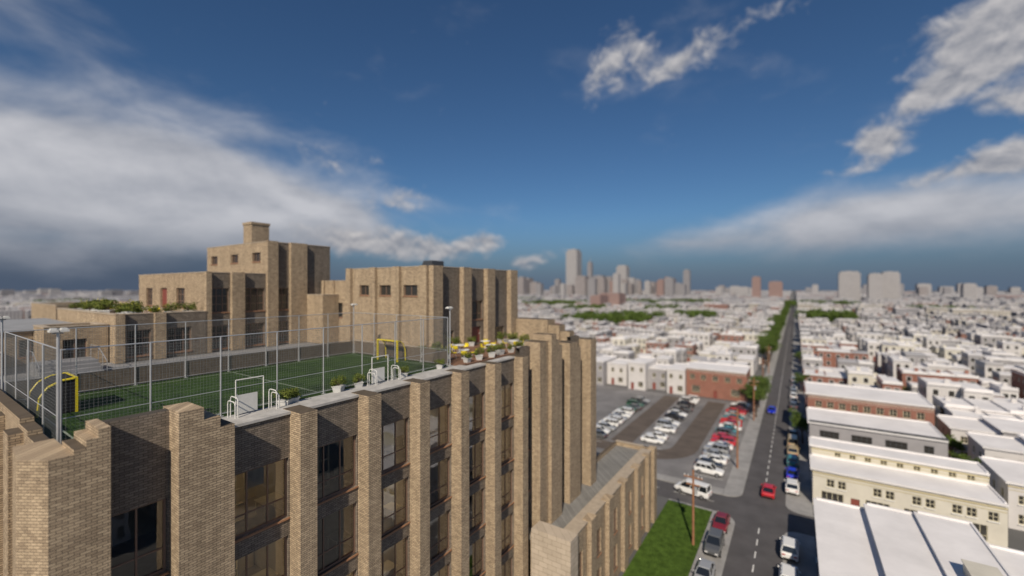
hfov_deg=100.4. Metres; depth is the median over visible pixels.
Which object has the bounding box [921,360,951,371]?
row house
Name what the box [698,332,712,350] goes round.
row house
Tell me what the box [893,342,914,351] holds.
row house
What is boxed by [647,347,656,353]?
row house
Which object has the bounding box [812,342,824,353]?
row house
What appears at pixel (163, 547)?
window
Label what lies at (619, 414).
parked car
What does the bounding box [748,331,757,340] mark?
row house
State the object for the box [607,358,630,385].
row house
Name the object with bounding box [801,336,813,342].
row house
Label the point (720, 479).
road marking
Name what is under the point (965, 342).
row house
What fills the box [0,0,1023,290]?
sky
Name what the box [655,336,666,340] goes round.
row house
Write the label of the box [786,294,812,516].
pavement
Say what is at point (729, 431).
parked car
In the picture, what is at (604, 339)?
row house
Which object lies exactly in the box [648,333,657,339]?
row house
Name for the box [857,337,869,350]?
row house
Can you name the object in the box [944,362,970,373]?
row house
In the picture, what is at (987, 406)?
row house
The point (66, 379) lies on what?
football goal
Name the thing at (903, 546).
row house
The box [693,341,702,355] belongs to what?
row house
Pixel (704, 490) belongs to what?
van
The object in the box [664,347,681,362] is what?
row house
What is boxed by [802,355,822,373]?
row house
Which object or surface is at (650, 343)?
row house
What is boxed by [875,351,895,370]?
row house
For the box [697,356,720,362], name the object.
row house
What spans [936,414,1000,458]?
row house
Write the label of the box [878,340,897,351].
row house
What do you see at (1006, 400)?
row house
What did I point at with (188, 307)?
planter
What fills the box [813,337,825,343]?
row house
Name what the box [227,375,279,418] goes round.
entrance gate
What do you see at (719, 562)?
pavement
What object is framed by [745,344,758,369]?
row house
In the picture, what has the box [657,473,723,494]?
pavement
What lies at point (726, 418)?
parked car
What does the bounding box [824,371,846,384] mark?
row house
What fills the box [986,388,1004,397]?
row house
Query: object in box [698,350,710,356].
row house
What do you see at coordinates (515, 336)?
planter
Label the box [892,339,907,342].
row house
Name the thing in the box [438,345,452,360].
planter
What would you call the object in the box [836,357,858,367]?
row house
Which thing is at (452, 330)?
window
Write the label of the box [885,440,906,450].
window
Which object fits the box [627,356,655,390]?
row house
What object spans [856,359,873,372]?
row house
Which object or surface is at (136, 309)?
planter
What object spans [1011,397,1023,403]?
row house
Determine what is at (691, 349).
row house
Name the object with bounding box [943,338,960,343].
row house
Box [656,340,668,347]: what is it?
row house
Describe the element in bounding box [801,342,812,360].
row house
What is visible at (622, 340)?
row house
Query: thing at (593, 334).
row house
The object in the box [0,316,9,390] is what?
floodlight
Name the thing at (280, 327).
window
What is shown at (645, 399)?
parked car
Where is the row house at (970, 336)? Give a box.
[966,332,984,341]
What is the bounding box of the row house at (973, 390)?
[952,381,993,400]
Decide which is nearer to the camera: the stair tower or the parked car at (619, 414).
the stair tower
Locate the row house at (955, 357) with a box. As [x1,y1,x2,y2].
[951,353,960,363]
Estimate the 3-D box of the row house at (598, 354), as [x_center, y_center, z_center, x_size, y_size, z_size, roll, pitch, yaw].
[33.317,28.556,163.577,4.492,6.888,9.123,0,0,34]
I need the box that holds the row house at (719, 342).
[715,340,725,344]
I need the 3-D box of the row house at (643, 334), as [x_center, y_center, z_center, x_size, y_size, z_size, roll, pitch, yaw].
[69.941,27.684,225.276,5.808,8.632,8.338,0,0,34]
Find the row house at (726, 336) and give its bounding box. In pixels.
[719,331,732,341]
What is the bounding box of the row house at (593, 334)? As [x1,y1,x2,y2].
[588,331,602,337]
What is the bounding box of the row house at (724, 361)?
[716,359,732,364]
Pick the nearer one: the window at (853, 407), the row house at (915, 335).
the window at (853, 407)
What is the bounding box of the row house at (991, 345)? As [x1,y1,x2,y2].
[987,343,996,348]
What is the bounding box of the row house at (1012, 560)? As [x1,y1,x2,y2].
[988,543,1023,575]
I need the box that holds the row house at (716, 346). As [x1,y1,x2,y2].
[709,344,724,347]
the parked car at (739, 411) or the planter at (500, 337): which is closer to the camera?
the planter at (500, 337)
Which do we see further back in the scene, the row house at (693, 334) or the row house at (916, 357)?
the row house at (693, 334)
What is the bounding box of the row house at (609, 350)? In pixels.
[601,346,620,355]
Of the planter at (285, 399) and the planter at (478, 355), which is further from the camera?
the planter at (478, 355)
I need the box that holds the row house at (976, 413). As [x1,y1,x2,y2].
[939,404,986,418]
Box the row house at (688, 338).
[684,336,697,340]
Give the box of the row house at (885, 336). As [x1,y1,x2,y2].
[883,334,894,339]
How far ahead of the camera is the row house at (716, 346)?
191.43 m
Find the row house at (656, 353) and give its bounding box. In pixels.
[651,348,664,357]
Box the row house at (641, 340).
[637,336,650,352]
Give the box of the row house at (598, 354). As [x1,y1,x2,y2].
[596,352,608,356]
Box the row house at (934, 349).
[931,345,942,357]
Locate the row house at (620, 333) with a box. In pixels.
[616,331,627,335]
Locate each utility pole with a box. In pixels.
[684,470,702,544]
[730,409,743,467]
[750,377,758,419]
[765,345,770,372]
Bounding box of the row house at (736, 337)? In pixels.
[732,333,743,341]
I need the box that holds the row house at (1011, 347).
[996,340,1021,356]
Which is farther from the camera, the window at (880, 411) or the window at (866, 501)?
the window at (880, 411)
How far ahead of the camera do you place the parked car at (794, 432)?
90.58 m
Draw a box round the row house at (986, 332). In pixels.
[972,330,988,333]
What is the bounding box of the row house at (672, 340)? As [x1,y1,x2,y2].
[667,335,683,347]
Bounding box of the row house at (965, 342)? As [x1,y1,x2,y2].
[960,340,973,344]
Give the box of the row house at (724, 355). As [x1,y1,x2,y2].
[716,350,732,360]
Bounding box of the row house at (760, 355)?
[748,343,762,363]
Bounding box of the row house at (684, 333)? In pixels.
[678,330,691,336]
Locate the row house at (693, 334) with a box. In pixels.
[689,331,699,337]
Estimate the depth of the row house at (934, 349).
185.81 m
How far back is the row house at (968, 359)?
150.31 m
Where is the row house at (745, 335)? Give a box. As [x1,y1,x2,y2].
[735,331,747,339]
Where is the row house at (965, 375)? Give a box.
[946,370,979,384]
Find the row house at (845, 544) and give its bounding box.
[813,497,884,575]
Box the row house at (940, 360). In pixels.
[930,357,951,363]
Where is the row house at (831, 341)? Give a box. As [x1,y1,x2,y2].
[826,340,836,343]
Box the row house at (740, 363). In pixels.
[733,361,747,365]
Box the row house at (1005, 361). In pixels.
[984,355,1010,364]
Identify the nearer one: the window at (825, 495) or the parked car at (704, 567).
the parked car at (704, 567)
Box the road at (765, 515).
[722,294,794,575]
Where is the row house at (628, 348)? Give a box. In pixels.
[618,345,631,350]
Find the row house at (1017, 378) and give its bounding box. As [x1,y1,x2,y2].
[1011,369,1023,398]
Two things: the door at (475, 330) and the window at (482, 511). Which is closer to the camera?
the window at (482, 511)
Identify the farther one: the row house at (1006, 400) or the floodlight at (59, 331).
the row house at (1006, 400)
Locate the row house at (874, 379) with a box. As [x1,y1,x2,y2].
[873,373,886,385]
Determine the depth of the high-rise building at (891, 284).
867.57 m
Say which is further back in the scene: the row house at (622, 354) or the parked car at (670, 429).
the row house at (622, 354)
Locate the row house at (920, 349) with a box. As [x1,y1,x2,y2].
[914,346,929,352]
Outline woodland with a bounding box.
[6,297,975,325]
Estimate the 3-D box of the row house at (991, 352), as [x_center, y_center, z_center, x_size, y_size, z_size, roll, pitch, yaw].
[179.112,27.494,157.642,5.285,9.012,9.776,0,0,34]
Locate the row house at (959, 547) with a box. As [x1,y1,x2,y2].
[913,510,1011,575]
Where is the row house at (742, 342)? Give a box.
[737,341,752,343]
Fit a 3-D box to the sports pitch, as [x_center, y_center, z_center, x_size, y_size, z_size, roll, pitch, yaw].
[-16.142,6.255,28.506,12.250,0.082,21.900,0,0,34]
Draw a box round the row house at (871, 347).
[865,340,880,360]
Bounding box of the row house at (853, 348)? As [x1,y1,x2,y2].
[839,345,857,350]
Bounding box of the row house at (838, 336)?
[832,334,844,339]
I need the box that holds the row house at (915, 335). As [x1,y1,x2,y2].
[909,332,926,340]
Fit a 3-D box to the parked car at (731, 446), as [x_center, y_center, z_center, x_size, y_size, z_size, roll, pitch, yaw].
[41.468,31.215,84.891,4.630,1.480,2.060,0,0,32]
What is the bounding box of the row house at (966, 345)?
[953,343,976,347]
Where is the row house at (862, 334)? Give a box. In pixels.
[855,332,868,341]
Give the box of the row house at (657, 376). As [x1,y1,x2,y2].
[648,363,670,390]
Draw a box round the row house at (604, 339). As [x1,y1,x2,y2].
[595,335,609,342]
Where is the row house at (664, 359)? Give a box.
[656,354,673,364]
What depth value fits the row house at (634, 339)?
211.90 m
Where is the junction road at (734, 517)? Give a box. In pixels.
[709,494,806,534]
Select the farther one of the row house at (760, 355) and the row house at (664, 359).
the row house at (760, 355)
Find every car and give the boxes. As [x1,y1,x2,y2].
[596,424,610,433]
[596,429,607,438]
[597,422,616,430]
[598,417,619,426]
[603,415,623,423]
[607,413,627,420]
[611,410,631,417]
[615,407,634,414]
[619,405,637,411]
[624,403,641,410]
[626,399,644,406]
[630,397,647,404]
[637,396,649,402]
[640,434,664,444]
[645,431,668,439]
[654,424,676,433]
[656,418,677,428]
[661,417,680,425]
[664,412,684,420]
[667,409,687,416]
[669,406,688,413]
[676,405,692,411]
[677,399,695,406]
[679,396,697,403]
[687,395,699,401]
[693,558,715,575]
[694,460,724,477]
[695,457,723,469]
[699,453,727,464]
[703,442,730,453]
[703,448,730,459]
[703,526,724,557]
[708,440,733,449]
[710,435,735,445]
[712,432,736,439]
[712,511,729,533]
[715,425,738,432]
[715,426,739,437]
[718,422,741,430]
[719,419,741,426]
[720,416,742,422]
[722,414,743,420]
[724,410,745,417]
[725,408,746,414]
[728,406,748,412]
[729,403,749,409]
[731,401,749,406]
[761,483,776,498]
[767,406,775,414]
[778,562,800,575]
[779,535,799,562]
[784,478,799,495]
[785,467,799,480]
[786,444,799,457]
[786,453,799,467]
[787,429,798,434]
[789,392,797,398]
[789,397,797,402]
[789,401,797,409]
[790,388,797,394]
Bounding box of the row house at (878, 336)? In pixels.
[867,332,882,339]
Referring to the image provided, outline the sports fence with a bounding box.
[4,312,447,444]
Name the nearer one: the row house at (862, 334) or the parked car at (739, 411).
the parked car at (739, 411)
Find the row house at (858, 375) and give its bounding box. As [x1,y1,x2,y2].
[844,366,872,384]
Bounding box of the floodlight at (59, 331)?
[47,327,69,442]
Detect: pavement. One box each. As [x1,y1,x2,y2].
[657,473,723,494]
[668,499,712,510]
[689,510,734,575]
[723,294,793,496]
[783,532,817,575]
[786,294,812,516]
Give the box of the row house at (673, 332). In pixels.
[669,329,678,334]
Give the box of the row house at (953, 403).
[932,395,977,429]
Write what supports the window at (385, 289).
in the gymnasium building at (483, 303)
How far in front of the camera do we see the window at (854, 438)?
73.92 m
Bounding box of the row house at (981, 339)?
[974,334,997,345]
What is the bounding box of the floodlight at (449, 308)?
[445,307,452,365]
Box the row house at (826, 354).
[816,347,832,366]
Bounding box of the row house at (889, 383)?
[876,375,902,390]
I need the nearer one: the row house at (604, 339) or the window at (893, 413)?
the window at (893, 413)
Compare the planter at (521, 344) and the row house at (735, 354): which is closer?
the planter at (521, 344)
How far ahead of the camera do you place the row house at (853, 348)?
168.91 m
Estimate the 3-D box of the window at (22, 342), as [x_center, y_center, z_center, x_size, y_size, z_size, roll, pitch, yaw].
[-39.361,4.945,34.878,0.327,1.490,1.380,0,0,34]
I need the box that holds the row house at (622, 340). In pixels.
[612,335,631,345]
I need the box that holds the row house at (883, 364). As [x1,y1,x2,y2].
[881,353,900,375]
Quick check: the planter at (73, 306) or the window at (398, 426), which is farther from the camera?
the planter at (73, 306)
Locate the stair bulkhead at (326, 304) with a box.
[307,294,338,343]
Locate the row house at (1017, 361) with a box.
[999,356,1023,365]
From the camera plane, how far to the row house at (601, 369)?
140.94 m
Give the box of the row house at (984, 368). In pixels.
[975,359,1003,378]
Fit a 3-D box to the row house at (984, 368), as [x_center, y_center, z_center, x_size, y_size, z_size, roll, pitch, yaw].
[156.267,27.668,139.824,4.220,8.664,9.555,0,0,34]
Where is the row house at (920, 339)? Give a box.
[917,336,922,347]
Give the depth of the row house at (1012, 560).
41.29 m
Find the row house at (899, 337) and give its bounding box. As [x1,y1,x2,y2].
[896,335,913,340]
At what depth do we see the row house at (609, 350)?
171.75 m
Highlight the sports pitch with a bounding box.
[21,353,446,440]
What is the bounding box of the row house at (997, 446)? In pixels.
[965,431,1023,461]
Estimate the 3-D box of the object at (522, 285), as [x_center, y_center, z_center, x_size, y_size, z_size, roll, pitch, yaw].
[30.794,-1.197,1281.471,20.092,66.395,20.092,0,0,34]
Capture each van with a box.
[674,478,711,499]
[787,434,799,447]
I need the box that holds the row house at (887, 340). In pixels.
[876,339,894,341]
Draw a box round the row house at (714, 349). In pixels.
[704,347,720,351]
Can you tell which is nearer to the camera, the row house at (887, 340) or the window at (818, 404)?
the window at (818, 404)
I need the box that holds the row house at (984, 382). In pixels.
[979,377,1001,387]
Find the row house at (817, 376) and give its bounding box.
[803,369,825,382]
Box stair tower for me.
[207,221,329,345]
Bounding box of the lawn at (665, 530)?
[623,500,711,575]
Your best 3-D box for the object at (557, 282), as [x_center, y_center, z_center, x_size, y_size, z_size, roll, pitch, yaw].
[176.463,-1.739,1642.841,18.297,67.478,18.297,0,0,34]
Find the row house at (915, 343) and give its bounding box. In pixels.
[904,340,921,346]
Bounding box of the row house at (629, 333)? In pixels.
[626,332,637,335]
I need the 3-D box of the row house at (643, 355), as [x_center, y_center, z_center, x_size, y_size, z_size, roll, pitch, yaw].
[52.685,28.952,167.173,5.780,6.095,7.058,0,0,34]
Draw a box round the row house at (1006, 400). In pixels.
[993,397,1021,403]
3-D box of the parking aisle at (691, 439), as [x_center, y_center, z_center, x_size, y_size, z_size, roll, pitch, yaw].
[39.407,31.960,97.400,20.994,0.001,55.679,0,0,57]
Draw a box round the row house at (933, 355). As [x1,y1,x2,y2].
[924,353,937,357]
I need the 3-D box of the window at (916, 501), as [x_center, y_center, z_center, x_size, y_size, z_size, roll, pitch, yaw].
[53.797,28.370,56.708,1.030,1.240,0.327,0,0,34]
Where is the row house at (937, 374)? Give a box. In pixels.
[922,369,955,381]
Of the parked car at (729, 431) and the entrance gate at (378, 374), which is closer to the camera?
the entrance gate at (378, 374)
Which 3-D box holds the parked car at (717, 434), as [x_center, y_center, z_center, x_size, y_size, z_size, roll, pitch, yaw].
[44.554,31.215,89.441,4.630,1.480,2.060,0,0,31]
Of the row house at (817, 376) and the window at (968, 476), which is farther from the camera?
the row house at (817, 376)
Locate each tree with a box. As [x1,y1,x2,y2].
[741,386,767,416]
[744,384,770,408]
[745,375,772,407]
[755,336,770,343]
[758,338,781,361]
[759,340,777,364]
[762,324,778,330]
[764,334,780,340]
[775,320,784,325]
[788,408,807,443]
[793,372,810,391]
[794,351,804,365]
[941,433,965,452]
[948,450,980,463]
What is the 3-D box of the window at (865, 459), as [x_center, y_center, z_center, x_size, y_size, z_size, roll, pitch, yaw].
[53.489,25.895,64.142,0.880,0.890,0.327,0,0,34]
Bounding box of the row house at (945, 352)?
[938,345,963,360]
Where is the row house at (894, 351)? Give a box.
[885,349,900,353]
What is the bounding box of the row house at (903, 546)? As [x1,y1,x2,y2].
[863,502,945,575]
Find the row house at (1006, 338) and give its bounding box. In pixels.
[996,335,1012,341]
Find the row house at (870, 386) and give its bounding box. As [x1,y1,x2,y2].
[852,383,877,387]
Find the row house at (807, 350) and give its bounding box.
[801,346,812,359]
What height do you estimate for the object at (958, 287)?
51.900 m
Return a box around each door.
[163,288,166,307]
[472,326,479,342]
[851,498,859,505]
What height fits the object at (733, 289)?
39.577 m
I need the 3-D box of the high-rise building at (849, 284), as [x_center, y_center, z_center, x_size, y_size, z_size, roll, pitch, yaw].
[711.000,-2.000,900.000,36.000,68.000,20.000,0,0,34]
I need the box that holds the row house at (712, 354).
[710,350,721,357]
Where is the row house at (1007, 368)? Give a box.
[1003,365,1023,371]
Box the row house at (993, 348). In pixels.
[979,346,1001,351]
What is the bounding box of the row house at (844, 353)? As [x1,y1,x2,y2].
[831,348,851,367]
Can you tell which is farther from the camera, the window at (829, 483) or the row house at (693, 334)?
the row house at (693, 334)
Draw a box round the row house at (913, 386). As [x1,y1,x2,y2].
[906,381,917,391]
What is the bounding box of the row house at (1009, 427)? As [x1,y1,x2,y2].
[980,415,1023,437]
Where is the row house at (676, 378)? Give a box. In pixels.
[666,363,688,394]
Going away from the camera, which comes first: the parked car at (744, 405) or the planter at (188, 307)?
the planter at (188, 307)
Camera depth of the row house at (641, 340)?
209.30 m
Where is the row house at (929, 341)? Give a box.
[923,336,940,352]
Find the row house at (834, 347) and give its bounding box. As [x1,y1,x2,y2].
[825,345,840,348]
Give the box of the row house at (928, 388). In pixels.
[917,376,960,403]
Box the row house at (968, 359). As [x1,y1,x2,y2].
[961,350,984,375]
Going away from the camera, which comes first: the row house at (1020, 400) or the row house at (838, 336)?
the row house at (1020, 400)
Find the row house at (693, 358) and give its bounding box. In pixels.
[690,355,706,361]
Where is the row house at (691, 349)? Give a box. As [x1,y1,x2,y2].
[686,342,696,361]
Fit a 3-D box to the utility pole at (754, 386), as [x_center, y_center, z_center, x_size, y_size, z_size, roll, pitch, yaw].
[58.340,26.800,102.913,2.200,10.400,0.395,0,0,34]
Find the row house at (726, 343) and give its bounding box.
[724,341,736,345]
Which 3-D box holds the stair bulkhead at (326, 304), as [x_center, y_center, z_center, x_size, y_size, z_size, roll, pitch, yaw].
[-22.003,3.484,49.437,3.470,5.532,2.050,0,0,34]
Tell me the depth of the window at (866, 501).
59.02 m
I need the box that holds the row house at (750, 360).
[736,354,755,375]
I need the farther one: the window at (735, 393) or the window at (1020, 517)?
the window at (735, 393)
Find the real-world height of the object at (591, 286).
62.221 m
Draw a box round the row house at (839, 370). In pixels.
[832,367,844,372]
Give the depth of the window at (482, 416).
33.79 m
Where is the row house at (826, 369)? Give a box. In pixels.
[817,365,833,371]
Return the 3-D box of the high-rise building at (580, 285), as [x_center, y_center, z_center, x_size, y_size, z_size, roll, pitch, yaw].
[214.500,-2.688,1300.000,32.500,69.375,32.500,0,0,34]
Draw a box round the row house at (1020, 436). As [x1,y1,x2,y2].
[1017,433,1023,440]
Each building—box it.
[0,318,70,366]
[0,318,595,575]
[31,301,134,319]
[57,307,205,363]
[139,271,265,352]
[321,280,345,341]
[346,260,517,349]
[528,440,656,575]
[685,361,749,401]
[805,381,934,437]
[806,407,948,462]
[809,436,989,487]
[809,453,1008,547]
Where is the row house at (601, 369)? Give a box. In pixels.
[596,355,616,384]
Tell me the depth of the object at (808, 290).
1762.48 m
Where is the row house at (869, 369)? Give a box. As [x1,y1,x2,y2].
[850,365,872,373]
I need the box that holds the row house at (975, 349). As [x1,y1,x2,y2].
[963,346,987,350]
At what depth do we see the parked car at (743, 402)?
114.15 m
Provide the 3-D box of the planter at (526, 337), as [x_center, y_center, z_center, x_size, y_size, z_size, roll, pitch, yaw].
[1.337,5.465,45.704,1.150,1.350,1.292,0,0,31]
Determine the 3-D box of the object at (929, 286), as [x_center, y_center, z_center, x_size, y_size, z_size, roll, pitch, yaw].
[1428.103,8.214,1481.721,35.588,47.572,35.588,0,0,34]
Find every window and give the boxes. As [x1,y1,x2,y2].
[21,339,33,358]
[62,338,85,358]
[111,498,168,575]
[126,329,148,357]
[145,288,151,305]
[167,327,191,353]
[178,288,184,306]
[210,256,217,265]
[212,288,229,312]
[212,325,229,349]
[230,255,237,263]
[235,458,289,543]
[245,288,264,311]
[245,323,264,346]
[245,536,286,575]
[251,253,260,262]
[278,288,288,310]
[278,321,287,342]
[317,435,358,505]
[317,503,358,575]
[338,303,342,317]
[359,285,368,295]
[381,285,390,296]
[381,418,409,476]
[381,478,409,540]
[382,537,406,575]
[403,285,417,296]
[430,404,451,454]
[430,457,451,510]
[430,510,451,566]
[443,330,452,347]
[469,392,485,436]
[469,440,485,486]
[469,488,485,536]
[469,536,485,575]
[472,300,482,320]
[495,326,503,339]
[501,383,514,421]
[501,426,514,466]
[501,470,514,512]
[501,513,514,557]
[504,557,511,575]
[578,550,581,575]
[597,528,601,558]
[614,509,617,535]
[614,545,617,572]
[677,386,682,391]
[692,385,699,392]
[731,389,739,397]
[815,400,821,407]
[820,430,838,439]
[821,490,843,502]
[826,479,834,488]
[827,402,833,408]
[834,452,840,457]
[837,481,845,491]
[839,403,845,410]
[851,405,857,411]
[851,435,871,444]
[864,406,870,413]
[864,458,871,463]
[865,500,889,506]
[873,488,881,498]
[876,408,883,415]
[880,460,887,466]
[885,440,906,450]
[885,491,894,501]
[889,409,897,417]
[896,463,903,468]
[903,411,910,418]
[912,496,921,507]
[913,466,920,471]
[917,412,924,420]
[924,446,933,454]
[925,499,935,509]
[930,469,938,475]
[948,472,956,478]
[952,504,962,515]
[960,436,967,443]
[966,507,977,518]
[967,475,974,481]
[973,523,988,542]
[988,511,999,523]
[1018,495,1023,505]
[1018,514,1023,525]
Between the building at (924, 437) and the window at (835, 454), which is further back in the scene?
the building at (924, 437)
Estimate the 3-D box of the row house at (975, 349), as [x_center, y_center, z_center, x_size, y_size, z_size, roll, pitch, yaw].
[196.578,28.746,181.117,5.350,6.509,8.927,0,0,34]
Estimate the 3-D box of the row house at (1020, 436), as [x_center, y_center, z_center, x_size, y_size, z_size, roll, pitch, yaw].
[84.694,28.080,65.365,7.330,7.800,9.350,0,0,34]
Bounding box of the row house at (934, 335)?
[922,333,940,337]
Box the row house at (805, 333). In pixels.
[800,331,809,348]
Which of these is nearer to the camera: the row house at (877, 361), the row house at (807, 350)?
the row house at (877, 361)
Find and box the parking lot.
[596,385,752,488]
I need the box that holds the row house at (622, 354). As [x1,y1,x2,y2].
[613,349,634,359]
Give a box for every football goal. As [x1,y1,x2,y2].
[26,372,77,417]
[378,339,405,361]
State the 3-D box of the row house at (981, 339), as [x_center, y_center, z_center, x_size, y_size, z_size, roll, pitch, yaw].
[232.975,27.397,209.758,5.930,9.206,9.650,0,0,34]
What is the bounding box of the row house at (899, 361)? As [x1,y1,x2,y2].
[887,355,911,377]
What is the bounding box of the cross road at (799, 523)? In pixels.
[657,480,815,536]
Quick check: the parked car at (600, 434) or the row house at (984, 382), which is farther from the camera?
the row house at (984, 382)
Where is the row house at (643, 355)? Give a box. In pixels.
[636,352,651,357]
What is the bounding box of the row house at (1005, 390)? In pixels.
[989,382,1018,398]
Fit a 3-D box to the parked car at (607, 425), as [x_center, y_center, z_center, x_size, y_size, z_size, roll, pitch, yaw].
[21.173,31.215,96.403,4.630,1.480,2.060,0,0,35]
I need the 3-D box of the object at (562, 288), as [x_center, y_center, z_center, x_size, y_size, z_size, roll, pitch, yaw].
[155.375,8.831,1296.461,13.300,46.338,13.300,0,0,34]
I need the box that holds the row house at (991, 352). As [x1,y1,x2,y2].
[982,349,1012,356]
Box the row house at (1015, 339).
[1013,337,1023,341]
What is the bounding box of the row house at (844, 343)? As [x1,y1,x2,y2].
[838,341,856,347]
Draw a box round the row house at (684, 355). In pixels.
[672,347,686,362]
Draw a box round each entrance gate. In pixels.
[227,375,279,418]
[367,355,400,385]
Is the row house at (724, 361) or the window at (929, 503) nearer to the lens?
the window at (929, 503)
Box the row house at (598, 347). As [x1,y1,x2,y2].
[596,345,607,352]
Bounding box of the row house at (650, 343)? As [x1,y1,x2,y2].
[646,340,655,353]
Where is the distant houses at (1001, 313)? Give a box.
[0,290,1023,344]
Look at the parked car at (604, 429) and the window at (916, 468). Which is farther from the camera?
the parked car at (604, 429)
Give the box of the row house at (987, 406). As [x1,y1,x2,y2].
[960,396,1008,414]
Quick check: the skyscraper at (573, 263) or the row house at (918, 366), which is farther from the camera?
the skyscraper at (573, 263)
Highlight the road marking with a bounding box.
[599,334,788,571]
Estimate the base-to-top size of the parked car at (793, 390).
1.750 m
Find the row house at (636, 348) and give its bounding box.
[626,343,639,357]
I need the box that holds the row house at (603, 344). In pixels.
[596,341,612,345]
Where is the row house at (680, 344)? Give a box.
[675,342,685,347]
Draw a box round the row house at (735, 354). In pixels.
[733,352,739,360]
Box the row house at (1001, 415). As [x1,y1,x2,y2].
[982,411,1020,419]
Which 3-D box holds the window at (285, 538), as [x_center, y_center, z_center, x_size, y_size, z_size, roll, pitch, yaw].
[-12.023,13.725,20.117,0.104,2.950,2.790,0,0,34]
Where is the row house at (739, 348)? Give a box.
[729,343,746,354]
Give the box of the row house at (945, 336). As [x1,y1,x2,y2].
[936,333,954,338]
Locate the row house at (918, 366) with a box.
[912,363,928,369]
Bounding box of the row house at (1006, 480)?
[978,455,1023,530]
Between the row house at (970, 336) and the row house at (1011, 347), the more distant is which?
the row house at (970, 336)
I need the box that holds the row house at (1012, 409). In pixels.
[990,400,1023,416]
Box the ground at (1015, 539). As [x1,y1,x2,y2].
[606,290,1023,575]
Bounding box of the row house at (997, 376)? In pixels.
[991,370,1010,385]
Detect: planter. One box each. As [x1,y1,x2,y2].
[68,302,79,308]
[74,300,86,309]
[81,304,96,310]
[87,298,111,311]
[95,299,119,312]
[113,305,122,313]
[120,298,144,313]
[122,303,143,313]
[143,305,161,312]
[161,302,181,311]
[179,301,197,310]
[272,388,294,405]
[282,387,301,402]
[329,374,347,392]
[352,373,365,387]
[397,365,408,377]
[434,358,444,368]
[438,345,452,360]
[448,336,460,349]
[460,351,471,362]
[466,336,476,345]
[474,347,484,359]
[486,344,496,357]
[494,343,505,354]
[496,331,508,343]
[507,332,518,343]
[507,343,515,352]
[515,341,523,347]
[519,333,529,340]
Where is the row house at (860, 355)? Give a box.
[850,350,868,359]
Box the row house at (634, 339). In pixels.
[629,335,638,343]
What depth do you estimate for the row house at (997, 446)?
69.09 m
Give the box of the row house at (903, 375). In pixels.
[896,366,928,387]
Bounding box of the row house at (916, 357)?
[900,350,927,362]
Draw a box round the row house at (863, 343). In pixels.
[861,338,877,350]
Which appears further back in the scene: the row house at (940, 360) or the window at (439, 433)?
the row house at (940, 360)
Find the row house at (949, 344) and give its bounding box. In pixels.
[941,342,957,346]
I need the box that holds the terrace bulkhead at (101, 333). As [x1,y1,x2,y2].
[33,322,108,362]
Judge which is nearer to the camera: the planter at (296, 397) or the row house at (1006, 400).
the planter at (296, 397)
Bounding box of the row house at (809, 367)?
[803,364,817,384]
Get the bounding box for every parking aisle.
[596,401,725,458]
[611,395,679,442]
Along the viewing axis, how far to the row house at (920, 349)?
177.27 m
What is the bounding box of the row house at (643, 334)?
[637,332,648,335]

